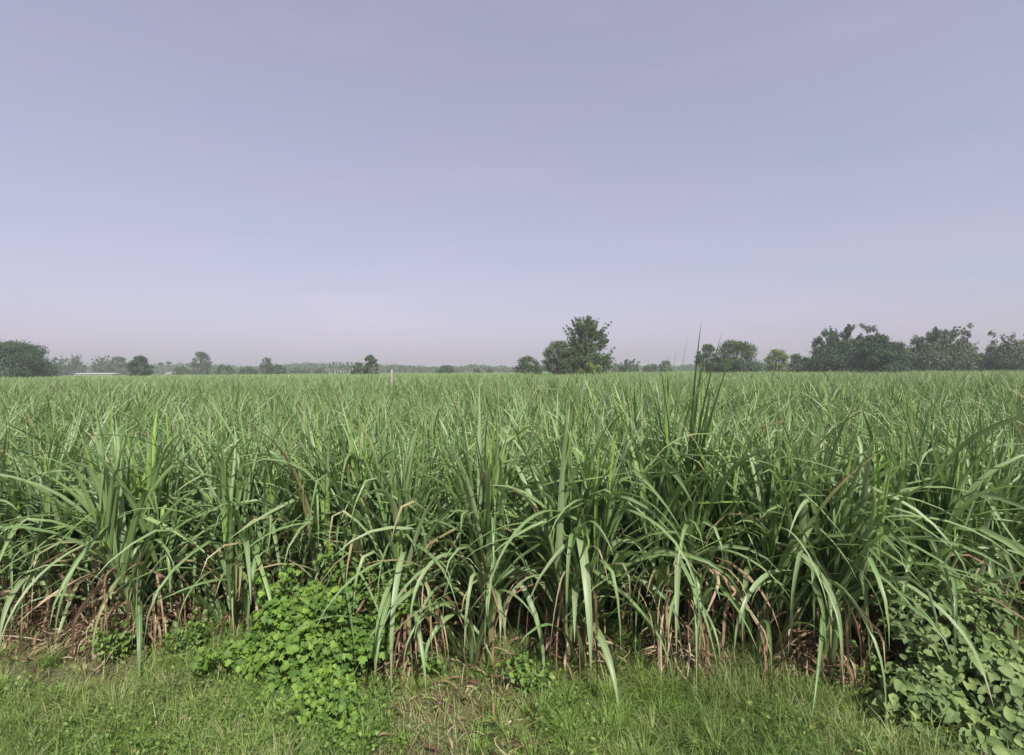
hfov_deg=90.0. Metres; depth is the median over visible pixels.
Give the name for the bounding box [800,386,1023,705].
sugarcane clump
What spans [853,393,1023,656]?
sugarcane clump
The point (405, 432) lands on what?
sugarcane clump
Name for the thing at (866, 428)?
sugarcane clump
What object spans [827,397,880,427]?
sugarcane clump
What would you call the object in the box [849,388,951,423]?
sugarcane clump
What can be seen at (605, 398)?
sugarcane clump
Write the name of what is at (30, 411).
sugarcane clump
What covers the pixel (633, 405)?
sugarcane clump
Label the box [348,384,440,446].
sugarcane clump
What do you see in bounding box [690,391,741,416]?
sugarcane clump
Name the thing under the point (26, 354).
broad tree
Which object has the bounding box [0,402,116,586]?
sugarcane clump
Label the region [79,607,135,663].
leafy weed
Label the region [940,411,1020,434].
sugarcane clump
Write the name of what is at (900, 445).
sugarcane clump
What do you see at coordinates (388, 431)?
sugarcane clump
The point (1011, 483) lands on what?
sugarcane clump
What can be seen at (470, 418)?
sugarcane clump
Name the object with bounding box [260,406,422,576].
sugarcane clump
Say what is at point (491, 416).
sugarcane clump
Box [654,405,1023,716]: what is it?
sugarcane clump
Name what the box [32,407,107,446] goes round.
sugarcane clump
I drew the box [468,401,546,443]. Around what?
sugarcane clump
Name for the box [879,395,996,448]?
sugarcane clump
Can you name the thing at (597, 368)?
light bush
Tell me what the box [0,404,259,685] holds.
sugarcane clump
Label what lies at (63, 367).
hazy tree
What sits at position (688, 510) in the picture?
sugarcane clump
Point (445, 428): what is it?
sugarcane clump
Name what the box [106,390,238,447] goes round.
sugarcane clump
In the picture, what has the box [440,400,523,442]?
sugarcane clump
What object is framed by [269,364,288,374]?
bush
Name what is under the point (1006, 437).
sugarcane clump
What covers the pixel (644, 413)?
sugarcane clump
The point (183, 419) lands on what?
sugarcane clump
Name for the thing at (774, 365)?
yellowish tree
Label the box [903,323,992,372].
feathery tree
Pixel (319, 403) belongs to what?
sugarcane clump
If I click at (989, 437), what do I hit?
sugarcane clump
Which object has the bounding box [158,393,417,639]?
sugarcane clump
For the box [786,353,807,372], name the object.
bush
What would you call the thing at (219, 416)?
sugarcane clump
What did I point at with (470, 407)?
sugarcane clump
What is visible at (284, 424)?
sugarcane clump
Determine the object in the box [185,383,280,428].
sugarcane clump
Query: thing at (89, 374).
farm shed
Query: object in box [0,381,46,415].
sugarcane clump
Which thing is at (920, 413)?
sugarcane clump
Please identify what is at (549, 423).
sugarcane clump
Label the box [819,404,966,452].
sugarcane clump
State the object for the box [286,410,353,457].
sugarcane clump
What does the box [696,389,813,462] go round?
sugarcane clump
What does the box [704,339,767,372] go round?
domed tree
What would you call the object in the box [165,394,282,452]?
sugarcane clump
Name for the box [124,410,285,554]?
sugarcane clump
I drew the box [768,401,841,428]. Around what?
sugarcane clump
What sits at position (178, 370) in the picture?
bush
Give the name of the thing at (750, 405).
sugarcane clump
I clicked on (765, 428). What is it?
sugarcane clump
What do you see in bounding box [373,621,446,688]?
straw heap
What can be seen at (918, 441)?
sugarcane clump
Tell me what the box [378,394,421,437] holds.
sugarcane clump
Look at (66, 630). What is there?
straw heap
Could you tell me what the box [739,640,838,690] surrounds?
straw heap
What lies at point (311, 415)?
sugarcane clump
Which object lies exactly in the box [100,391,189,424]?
sugarcane clump
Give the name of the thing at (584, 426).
sugarcane clump
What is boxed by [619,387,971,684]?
sugarcane clump
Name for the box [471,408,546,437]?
sugarcane clump
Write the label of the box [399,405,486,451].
sugarcane clump
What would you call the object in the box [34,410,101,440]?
sugarcane clump
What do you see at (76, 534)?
sugarcane clump
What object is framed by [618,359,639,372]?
hazy tree
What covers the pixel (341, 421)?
sugarcane clump
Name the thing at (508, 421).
sugarcane clump
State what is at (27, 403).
sugarcane clump
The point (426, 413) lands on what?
sugarcane clump
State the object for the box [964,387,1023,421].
sugarcane clump
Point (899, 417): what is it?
sugarcane clump
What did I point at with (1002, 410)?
sugarcane clump
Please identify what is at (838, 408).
sugarcane clump
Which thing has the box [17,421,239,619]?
sugarcane clump
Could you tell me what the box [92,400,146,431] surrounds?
sugarcane clump
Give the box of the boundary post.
[391,369,392,387]
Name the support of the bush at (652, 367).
on the ground at (440, 729)
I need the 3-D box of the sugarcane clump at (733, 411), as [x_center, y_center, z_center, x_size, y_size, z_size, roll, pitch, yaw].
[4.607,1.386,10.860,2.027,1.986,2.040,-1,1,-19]
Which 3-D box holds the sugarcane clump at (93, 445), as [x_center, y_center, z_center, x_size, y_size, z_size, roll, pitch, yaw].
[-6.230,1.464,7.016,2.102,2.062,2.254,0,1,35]
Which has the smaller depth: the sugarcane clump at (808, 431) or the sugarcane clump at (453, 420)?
the sugarcane clump at (808, 431)
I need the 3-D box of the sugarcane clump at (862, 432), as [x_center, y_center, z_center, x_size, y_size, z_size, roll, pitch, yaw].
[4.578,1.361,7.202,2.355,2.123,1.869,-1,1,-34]
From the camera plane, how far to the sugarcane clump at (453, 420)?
9.94 m
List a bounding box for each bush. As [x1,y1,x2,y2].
[169,366,193,374]
[211,364,237,374]
[237,366,258,374]
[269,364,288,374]
[288,366,311,373]
[314,368,326,373]
[434,365,457,373]
[512,355,545,374]
[576,362,602,375]
[642,363,658,371]
[658,360,672,371]
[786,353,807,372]
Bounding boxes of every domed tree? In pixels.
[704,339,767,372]
[845,334,912,373]
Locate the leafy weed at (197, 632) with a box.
[164,607,218,661]
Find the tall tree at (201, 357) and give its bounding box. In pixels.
[187,351,212,374]
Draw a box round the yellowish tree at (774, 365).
[763,348,789,372]
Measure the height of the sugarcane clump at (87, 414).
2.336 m
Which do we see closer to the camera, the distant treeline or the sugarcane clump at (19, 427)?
the sugarcane clump at (19, 427)
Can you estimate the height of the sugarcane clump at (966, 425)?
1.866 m
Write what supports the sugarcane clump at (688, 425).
on the ground at (440, 729)
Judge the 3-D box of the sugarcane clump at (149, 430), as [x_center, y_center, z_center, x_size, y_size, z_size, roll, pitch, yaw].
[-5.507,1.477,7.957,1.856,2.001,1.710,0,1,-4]
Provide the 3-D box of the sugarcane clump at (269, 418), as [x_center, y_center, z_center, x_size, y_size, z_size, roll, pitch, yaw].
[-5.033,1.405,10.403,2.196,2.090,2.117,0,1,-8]
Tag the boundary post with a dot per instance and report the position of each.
(391, 376)
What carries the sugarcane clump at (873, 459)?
on the ground at (440, 729)
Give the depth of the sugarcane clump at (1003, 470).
6.06 m
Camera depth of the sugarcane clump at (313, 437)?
7.85 m
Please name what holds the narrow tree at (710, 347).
on the ground at (440, 729)
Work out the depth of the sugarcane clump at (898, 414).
9.05 m
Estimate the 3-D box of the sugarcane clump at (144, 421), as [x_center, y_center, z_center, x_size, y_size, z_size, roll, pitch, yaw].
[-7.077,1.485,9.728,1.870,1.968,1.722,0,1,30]
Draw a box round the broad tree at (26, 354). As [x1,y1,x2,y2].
[0,339,62,377]
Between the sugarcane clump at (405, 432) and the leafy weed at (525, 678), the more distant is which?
the sugarcane clump at (405, 432)
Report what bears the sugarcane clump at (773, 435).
on the ground at (440, 729)
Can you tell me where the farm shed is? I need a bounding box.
[74,373,120,375]
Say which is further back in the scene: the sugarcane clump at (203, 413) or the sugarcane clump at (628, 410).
the sugarcane clump at (203, 413)
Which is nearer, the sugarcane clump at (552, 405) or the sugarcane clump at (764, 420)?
the sugarcane clump at (764, 420)
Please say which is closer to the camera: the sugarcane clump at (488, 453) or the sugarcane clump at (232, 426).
the sugarcane clump at (488, 453)
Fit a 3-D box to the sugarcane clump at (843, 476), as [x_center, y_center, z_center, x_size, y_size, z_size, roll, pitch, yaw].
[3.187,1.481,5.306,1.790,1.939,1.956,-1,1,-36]
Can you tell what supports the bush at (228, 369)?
on the ground at (440, 729)
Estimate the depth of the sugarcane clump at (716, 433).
6.35 m
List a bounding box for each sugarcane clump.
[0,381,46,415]
[0,384,80,418]
[0,388,63,420]
[0,389,192,590]
[0,392,108,438]
[0,395,67,429]
[0,395,67,606]
[0,397,144,649]
[0,398,37,437]
[0,399,63,430]
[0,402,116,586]
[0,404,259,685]
[0,405,50,453]
[0,406,65,464]
[0,410,78,452]
[0,412,149,470]
[0,413,65,447]
[0,415,60,435]
[0,425,150,646]
[0,426,83,574]
[0,432,201,617]
[0,438,110,640]
[4,387,150,442]
[5,392,75,440]
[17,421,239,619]
[19,413,94,443]
[25,405,147,454]
[30,394,119,428]
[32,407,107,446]
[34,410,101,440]
[35,386,135,439]
[36,388,119,422]
[42,399,173,443]
[43,390,163,431]
[43,427,207,579]
[48,414,337,650]
[61,415,158,457]
[75,422,203,471]
[77,385,179,424]
[88,403,170,447]
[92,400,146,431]
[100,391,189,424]
[103,409,307,627]
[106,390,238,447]
[114,392,186,430]
[117,406,159,435]
[119,394,220,426]
[121,412,213,450]
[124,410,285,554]
[125,410,216,452]
[126,402,261,470]
[131,413,231,464]
[132,424,262,585]
[134,405,188,431]
[148,411,211,438]
[152,405,353,610]
[152,406,205,428]
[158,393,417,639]
[163,395,272,442]
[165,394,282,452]
[170,397,235,433]
[170,402,250,449]
[171,395,267,421]
[173,384,256,423]
[174,399,270,436]
[179,417,287,454]
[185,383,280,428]
[192,422,310,577]
[194,425,301,575]
[211,395,302,445]
[215,404,282,450]
[217,435,295,554]
[222,389,468,662]
[223,405,297,438]
[228,414,309,455]
[229,421,336,552]
[232,407,372,585]
[233,402,297,442]
[234,399,342,446]
[236,407,327,449]
[243,411,476,600]
[253,417,333,465]
[254,385,309,425]
[256,390,351,446]
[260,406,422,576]
[268,393,327,431]
[272,393,339,439]
[273,405,534,690]
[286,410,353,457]
[287,425,352,474]
[288,418,511,614]
[291,389,387,433]
[295,397,352,432]
[297,405,363,433]
[298,418,402,460]
[309,399,376,444]
[319,391,405,434]
[322,388,419,439]
[322,389,399,456]
[325,384,423,444]
[333,379,608,675]
[333,413,442,451]
[346,396,415,420]
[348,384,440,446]
[356,396,450,479]
[367,408,545,645]
[372,409,482,590]
[375,394,471,439]
[376,404,497,519]
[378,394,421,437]
[378,395,547,477]
[389,407,456,504]
[393,407,468,442]
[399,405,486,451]
[401,397,465,433]
[414,407,563,589]
[415,398,461,425]
[418,394,595,622]
[421,402,503,444]
[424,407,470,439]
[424,415,543,521]
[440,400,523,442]
[441,385,506,429]
[442,386,740,709]
[445,384,536,433]
[448,390,503,428]
[456,407,563,439]
[459,388,629,581]
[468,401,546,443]
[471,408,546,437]
[482,379,592,468]
[482,385,567,427]
[487,388,546,425]
[489,410,559,459]
[502,406,555,438]
[512,370,687,574]
[512,425,682,639]
[519,389,592,424]
[522,425,639,597]
[523,400,596,441]
[524,403,672,533]
[527,403,596,438]
[527,410,639,511]
[529,409,598,458]
[534,430,741,627]
[542,389,614,421]
[543,393,612,425]
[554,399,613,433]
[557,327,851,698]
[558,401,625,448]
[574,378,660,422]
[579,377,753,485]
[583,389,624,426]
[585,394,662,444]
[595,382,672,432]
[596,412,678,445]
[598,399,681,435]
[603,396,682,422]
[609,415,731,538]
[613,414,811,633]
[614,391,780,490]
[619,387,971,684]
[624,400,756,460]
[639,388,680,421]
[640,388,690,418]
[645,384,797,530]
[653,400,859,590]
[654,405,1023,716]
[674,393,812,615]
[678,398,721,413]
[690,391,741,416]
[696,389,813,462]
[698,394,771,433]
[707,402,879,625]
[709,411,800,486]
[709,411,816,445]
[710,399,763,423]
[718,394,765,423]
[718,397,788,430]
[718,398,782,422]
[719,408,799,444]
[726,409,837,488]
[727,427,912,610]
[745,407,847,475]
[746,387,832,422]
[761,386,835,436]
[765,395,818,427]
[768,399,838,436]
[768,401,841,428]
[770,388,846,424]
[772,411,840,444]
[777,398,877,454]
[780,415,839,460]
[787,404,900,468]
[790,404,886,457]
[792,403,924,492]
[799,384,924,445]
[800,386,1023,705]
[805,390,886,426]
[810,396,867,419]
[811,402,885,422]
[818,408,918,462]
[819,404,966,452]
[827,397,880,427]
[830,414,914,458]
[834,390,928,423]
[834,429,924,528]
[835,419,1023,580]
[841,393,948,428]
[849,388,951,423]
[853,382,998,448]
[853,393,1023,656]
[861,397,983,429]
[864,412,960,479]
[865,418,961,531]
[869,451,1022,609]
[870,385,957,419]
[871,410,1023,589]
[874,406,1023,475]
[877,384,969,418]
[878,393,1016,459]
[878,395,977,445]
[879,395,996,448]
[891,408,1023,462]
[895,391,997,419]
[896,391,1000,429]
[899,398,1021,447]
[899,424,1023,609]
[909,401,1023,630]
[922,401,1023,458]
[924,388,1020,422]
[930,411,1007,437]
[936,397,1006,433]
[940,406,1023,537]
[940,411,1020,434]
[943,425,1023,448]
[947,405,1019,425]
[951,396,1019,416]
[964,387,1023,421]
[971,389,1023,420]
[974,396,1022,430]
[984,448,1023,600]
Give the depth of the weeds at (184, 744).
3.58 m
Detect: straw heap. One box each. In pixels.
[16,609,145,664]
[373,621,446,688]
[633,613,742,688]
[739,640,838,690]
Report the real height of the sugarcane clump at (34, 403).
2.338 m
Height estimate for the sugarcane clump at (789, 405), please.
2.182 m
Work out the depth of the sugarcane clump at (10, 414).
9.27 m
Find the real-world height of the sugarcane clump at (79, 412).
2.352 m
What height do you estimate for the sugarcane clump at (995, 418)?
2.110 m
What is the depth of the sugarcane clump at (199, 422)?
8.98 m
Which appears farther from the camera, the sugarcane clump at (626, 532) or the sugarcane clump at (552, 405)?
the sugarcane clump at (552, 405)
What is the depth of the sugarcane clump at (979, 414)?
7.94 m
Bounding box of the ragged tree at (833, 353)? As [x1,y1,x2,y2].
[793,323,879,372]
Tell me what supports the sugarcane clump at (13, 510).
on the ground at (440, 729)
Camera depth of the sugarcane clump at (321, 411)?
11.37 m
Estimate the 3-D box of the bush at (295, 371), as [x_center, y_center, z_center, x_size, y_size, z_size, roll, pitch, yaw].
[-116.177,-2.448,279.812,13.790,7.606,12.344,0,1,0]
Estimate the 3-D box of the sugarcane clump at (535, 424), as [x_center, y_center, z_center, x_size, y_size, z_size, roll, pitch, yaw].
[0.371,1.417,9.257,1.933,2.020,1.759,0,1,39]
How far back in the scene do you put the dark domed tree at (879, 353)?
92.26 m
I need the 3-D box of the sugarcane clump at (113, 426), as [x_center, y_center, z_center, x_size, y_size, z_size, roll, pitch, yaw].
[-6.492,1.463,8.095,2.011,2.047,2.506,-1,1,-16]
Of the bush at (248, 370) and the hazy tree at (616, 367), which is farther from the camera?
the hazy tree at (616, 367)
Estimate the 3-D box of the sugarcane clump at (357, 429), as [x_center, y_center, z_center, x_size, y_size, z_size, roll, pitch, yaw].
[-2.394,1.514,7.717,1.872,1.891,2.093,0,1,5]
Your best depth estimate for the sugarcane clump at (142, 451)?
6.22 m
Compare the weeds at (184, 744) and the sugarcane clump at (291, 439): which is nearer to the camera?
the weeds at (184, 744)
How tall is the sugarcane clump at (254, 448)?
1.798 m
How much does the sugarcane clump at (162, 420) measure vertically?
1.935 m
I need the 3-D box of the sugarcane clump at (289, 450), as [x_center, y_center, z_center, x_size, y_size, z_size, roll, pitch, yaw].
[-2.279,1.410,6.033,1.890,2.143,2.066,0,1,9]
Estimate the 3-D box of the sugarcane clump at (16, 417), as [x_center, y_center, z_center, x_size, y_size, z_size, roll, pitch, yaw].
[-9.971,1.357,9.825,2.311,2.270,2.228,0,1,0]
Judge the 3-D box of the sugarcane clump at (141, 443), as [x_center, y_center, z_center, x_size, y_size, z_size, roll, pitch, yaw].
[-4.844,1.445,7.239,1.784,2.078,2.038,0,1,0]
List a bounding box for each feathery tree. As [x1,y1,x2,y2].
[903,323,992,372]
[977,330,1023,371]
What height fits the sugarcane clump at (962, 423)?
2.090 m
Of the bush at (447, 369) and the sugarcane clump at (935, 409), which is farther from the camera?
the bush at (447, 369)
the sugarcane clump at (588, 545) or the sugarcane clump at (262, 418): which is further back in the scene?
the sugarcane clump at (262, 418)
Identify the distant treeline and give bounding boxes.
[0,362,830,374]
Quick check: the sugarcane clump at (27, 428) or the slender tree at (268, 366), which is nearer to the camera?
the sugarcane clump at (27, 428)
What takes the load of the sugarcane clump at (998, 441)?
on the ground at (440, 729)
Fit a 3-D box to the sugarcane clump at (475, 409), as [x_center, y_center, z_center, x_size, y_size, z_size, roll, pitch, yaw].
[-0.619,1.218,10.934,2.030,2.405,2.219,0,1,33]
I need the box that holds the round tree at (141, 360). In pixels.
[126,355,155,375]
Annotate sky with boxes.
[0,0,1023,373]
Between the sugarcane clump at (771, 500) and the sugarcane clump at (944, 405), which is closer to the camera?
the sugarcane clump at (771, 500)
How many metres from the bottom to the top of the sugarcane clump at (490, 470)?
2.479 m
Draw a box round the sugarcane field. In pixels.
[0,367,1023,522]
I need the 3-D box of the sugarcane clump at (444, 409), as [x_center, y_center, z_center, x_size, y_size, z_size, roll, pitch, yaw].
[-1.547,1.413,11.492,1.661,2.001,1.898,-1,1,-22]
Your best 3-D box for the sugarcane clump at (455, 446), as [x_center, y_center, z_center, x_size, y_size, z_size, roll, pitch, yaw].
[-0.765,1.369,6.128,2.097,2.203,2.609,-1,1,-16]
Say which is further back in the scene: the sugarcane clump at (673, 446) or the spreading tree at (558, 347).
the spreading tree at (558, 347)
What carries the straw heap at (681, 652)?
on the ground at (440, 729)
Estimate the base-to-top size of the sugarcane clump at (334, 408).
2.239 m
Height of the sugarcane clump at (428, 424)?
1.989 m
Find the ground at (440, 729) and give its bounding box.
[0,547,1023,754]
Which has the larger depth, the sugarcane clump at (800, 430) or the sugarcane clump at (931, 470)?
the sugarcane clump at (800, 430)
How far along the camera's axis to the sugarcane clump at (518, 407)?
11.71 m
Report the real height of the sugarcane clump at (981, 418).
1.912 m
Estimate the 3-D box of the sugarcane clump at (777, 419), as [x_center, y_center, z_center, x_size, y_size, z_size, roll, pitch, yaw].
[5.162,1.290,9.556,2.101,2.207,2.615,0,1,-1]
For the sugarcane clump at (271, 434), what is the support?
on the ground at (440, 729)
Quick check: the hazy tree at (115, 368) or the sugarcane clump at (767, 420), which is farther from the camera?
the hazy tree at (115, 368)
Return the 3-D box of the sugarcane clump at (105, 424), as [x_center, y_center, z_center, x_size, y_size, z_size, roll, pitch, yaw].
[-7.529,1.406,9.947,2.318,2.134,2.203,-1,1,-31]
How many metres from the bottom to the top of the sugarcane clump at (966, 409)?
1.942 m
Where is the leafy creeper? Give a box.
[189,541,432,749]
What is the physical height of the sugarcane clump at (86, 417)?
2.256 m
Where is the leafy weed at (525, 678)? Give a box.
[495,649,558,693]
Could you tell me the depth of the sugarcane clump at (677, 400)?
12.27 m
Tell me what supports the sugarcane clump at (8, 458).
on the ground at (440, 729)
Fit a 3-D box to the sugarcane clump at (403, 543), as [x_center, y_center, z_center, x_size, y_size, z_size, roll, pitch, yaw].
[-0.821,1.352,4.508,2.018,2.271,2.170,0,1,42]
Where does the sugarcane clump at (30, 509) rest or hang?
on the ground at (440, 729)
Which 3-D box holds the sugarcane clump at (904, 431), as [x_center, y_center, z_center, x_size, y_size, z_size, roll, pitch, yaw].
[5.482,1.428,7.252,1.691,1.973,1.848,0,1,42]
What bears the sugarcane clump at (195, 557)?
on the ground at (440, 729)
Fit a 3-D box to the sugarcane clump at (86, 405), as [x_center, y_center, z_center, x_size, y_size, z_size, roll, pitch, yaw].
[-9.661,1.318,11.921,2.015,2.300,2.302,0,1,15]
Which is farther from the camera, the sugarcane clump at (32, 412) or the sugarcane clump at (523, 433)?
the sugarcane clump at (32, 412)
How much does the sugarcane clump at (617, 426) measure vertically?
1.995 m
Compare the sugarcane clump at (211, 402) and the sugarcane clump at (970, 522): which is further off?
the sugarcane clump at (211, 402)
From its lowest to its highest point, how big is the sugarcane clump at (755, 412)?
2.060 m
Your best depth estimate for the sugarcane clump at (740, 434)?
7.18 m
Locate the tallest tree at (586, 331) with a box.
[545,315,619,375]
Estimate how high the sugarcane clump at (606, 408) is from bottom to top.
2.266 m
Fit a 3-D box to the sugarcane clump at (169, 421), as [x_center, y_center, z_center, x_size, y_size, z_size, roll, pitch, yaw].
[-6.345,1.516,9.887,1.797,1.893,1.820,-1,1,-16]
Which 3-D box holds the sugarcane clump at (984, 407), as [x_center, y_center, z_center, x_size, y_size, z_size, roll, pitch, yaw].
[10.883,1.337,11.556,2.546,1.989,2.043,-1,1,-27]
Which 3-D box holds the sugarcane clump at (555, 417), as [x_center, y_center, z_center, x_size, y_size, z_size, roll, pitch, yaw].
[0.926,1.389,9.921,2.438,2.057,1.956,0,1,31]
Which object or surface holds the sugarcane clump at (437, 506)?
on the ground at (440, 729)
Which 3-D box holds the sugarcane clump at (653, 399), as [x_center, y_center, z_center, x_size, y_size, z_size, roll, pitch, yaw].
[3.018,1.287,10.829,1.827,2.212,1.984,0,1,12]
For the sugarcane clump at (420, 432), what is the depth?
7.76 m
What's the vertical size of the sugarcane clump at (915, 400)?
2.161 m
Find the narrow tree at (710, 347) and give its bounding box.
[693,344,718,372]
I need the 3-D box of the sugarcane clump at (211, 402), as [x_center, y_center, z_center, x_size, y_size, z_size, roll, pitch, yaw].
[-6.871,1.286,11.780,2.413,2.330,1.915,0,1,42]
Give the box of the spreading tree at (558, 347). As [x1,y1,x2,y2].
[541,340,578,374]
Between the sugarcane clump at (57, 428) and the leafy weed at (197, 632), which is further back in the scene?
the sugarcane clump at (57, 428)
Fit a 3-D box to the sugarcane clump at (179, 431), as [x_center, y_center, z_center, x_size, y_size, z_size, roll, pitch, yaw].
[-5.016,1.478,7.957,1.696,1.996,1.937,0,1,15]
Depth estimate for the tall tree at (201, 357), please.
238.84 m
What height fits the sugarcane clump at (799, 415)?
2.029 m
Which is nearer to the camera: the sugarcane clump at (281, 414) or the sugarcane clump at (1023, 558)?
the sugarcane clump at (1023, 558)
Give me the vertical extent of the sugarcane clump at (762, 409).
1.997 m
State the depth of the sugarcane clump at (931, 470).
5.31 m
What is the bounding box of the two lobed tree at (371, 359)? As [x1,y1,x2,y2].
[350,355,379,374]
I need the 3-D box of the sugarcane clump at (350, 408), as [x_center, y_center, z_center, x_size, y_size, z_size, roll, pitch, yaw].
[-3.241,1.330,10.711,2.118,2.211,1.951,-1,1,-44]
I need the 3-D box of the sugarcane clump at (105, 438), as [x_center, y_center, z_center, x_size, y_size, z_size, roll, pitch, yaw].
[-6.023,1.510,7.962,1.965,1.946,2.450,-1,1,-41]
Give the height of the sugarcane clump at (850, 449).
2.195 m
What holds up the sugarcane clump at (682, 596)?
on the ground at (440, 729)
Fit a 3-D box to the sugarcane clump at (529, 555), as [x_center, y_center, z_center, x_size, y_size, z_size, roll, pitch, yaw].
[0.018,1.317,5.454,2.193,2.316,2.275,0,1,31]
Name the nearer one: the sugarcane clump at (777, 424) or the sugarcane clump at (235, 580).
the sugarcane clump at (235, 580)
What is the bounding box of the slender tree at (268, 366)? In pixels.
[257,357,273,374]
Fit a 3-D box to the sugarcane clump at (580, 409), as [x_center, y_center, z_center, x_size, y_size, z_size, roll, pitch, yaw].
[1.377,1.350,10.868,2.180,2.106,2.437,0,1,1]
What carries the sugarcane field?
on the ground at (440, 729)
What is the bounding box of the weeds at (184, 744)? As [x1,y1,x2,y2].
[0,593,1023,754]
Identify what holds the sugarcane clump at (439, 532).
on the ground at (440, 729)
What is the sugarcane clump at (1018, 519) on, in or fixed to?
on the ground at (440, 729)
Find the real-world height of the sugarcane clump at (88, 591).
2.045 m
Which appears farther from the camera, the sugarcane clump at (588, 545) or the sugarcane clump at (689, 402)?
the sugarcane clump at (689, 402)
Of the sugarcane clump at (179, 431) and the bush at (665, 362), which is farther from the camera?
the bush at (665, 362)
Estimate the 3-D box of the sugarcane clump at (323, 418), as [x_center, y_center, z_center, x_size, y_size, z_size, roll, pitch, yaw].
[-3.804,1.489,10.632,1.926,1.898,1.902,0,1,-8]
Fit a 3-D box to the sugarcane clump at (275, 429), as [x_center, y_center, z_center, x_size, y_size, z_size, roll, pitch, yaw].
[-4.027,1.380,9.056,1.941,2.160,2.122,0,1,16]
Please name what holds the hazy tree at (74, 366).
on the ground at (440, 729)
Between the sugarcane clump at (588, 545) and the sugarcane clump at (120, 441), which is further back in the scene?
the sugarcane clump at (120, 441)
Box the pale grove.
[327,361,352,373]
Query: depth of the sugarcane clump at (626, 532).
5.08 m
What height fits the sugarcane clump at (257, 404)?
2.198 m
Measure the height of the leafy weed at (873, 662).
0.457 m
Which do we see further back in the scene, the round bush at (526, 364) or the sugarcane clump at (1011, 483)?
the round bush at (526, 364)
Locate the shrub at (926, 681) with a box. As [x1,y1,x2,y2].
[863,567,1023,754]
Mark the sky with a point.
(437, 183)
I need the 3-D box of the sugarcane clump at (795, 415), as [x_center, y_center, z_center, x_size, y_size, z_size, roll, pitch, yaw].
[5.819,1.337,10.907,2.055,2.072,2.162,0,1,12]
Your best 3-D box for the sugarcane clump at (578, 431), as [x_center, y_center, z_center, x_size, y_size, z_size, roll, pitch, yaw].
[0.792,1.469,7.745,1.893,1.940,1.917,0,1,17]
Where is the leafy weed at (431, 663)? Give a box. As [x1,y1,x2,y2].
[404,629,445,677]
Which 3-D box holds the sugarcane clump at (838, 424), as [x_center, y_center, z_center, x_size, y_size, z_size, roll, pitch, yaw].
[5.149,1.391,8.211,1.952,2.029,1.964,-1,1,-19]
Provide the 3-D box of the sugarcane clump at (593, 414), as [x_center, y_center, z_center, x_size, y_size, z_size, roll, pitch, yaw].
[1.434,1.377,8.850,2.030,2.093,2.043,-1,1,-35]
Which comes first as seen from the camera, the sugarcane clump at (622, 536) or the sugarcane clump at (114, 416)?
the sugarcane clump at (622, 536)
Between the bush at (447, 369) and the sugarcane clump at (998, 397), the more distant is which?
the bush at (447, 369)
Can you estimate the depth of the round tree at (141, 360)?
138.85 m
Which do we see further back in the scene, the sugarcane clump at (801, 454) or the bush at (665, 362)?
the bush at (665, 362)
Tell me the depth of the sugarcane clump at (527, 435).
8.19 m
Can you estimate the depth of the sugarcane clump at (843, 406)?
11.46 m
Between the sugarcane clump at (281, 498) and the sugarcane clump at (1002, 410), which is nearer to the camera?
the sugarcane clump at (281, 498)
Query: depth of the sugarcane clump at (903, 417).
10.72 m
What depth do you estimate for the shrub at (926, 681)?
3.67 m
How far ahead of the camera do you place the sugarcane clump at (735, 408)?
9.62 m
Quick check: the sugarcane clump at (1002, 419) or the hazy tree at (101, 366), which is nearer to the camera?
the sugarcane clump at (1002, 419)
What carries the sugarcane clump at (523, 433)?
on the ground at (440, 729)
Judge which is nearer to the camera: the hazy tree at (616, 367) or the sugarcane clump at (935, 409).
the sugarcane clump at (935, 409)
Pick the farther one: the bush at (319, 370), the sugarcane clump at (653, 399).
the bush at (319, 370)
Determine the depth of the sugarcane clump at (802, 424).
9.13 m
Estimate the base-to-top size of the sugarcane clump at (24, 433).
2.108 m
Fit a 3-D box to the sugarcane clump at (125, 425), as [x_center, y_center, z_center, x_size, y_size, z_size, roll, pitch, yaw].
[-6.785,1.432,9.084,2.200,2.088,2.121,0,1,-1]
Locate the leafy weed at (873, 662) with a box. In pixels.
[839,630,889,684]
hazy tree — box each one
[51,355,69,375]
[63,353,86,375]
[90,355,114,372]
[103,356,130,374]
[610,364,619,371]
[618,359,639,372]
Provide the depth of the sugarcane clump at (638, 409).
7.08 m
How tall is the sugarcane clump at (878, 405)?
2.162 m
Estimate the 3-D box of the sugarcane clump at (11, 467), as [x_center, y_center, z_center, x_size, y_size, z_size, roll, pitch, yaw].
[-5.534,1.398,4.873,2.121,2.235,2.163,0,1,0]
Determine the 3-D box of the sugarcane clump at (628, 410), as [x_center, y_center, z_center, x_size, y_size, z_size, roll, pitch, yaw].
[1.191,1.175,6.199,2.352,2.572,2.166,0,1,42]
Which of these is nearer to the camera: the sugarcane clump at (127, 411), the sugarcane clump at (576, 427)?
the sugarcane clump at (576, 427)
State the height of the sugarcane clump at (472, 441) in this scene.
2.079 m
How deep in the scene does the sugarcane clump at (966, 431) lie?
7.33 m
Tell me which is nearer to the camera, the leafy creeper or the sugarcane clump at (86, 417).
the leafy creeper
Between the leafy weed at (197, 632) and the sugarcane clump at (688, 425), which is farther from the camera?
the sugarcane clump at (688, 425)
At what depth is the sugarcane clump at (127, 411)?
11.98 m
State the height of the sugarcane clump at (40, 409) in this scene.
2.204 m
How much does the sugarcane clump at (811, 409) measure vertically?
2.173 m
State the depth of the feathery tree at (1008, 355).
104.26 m

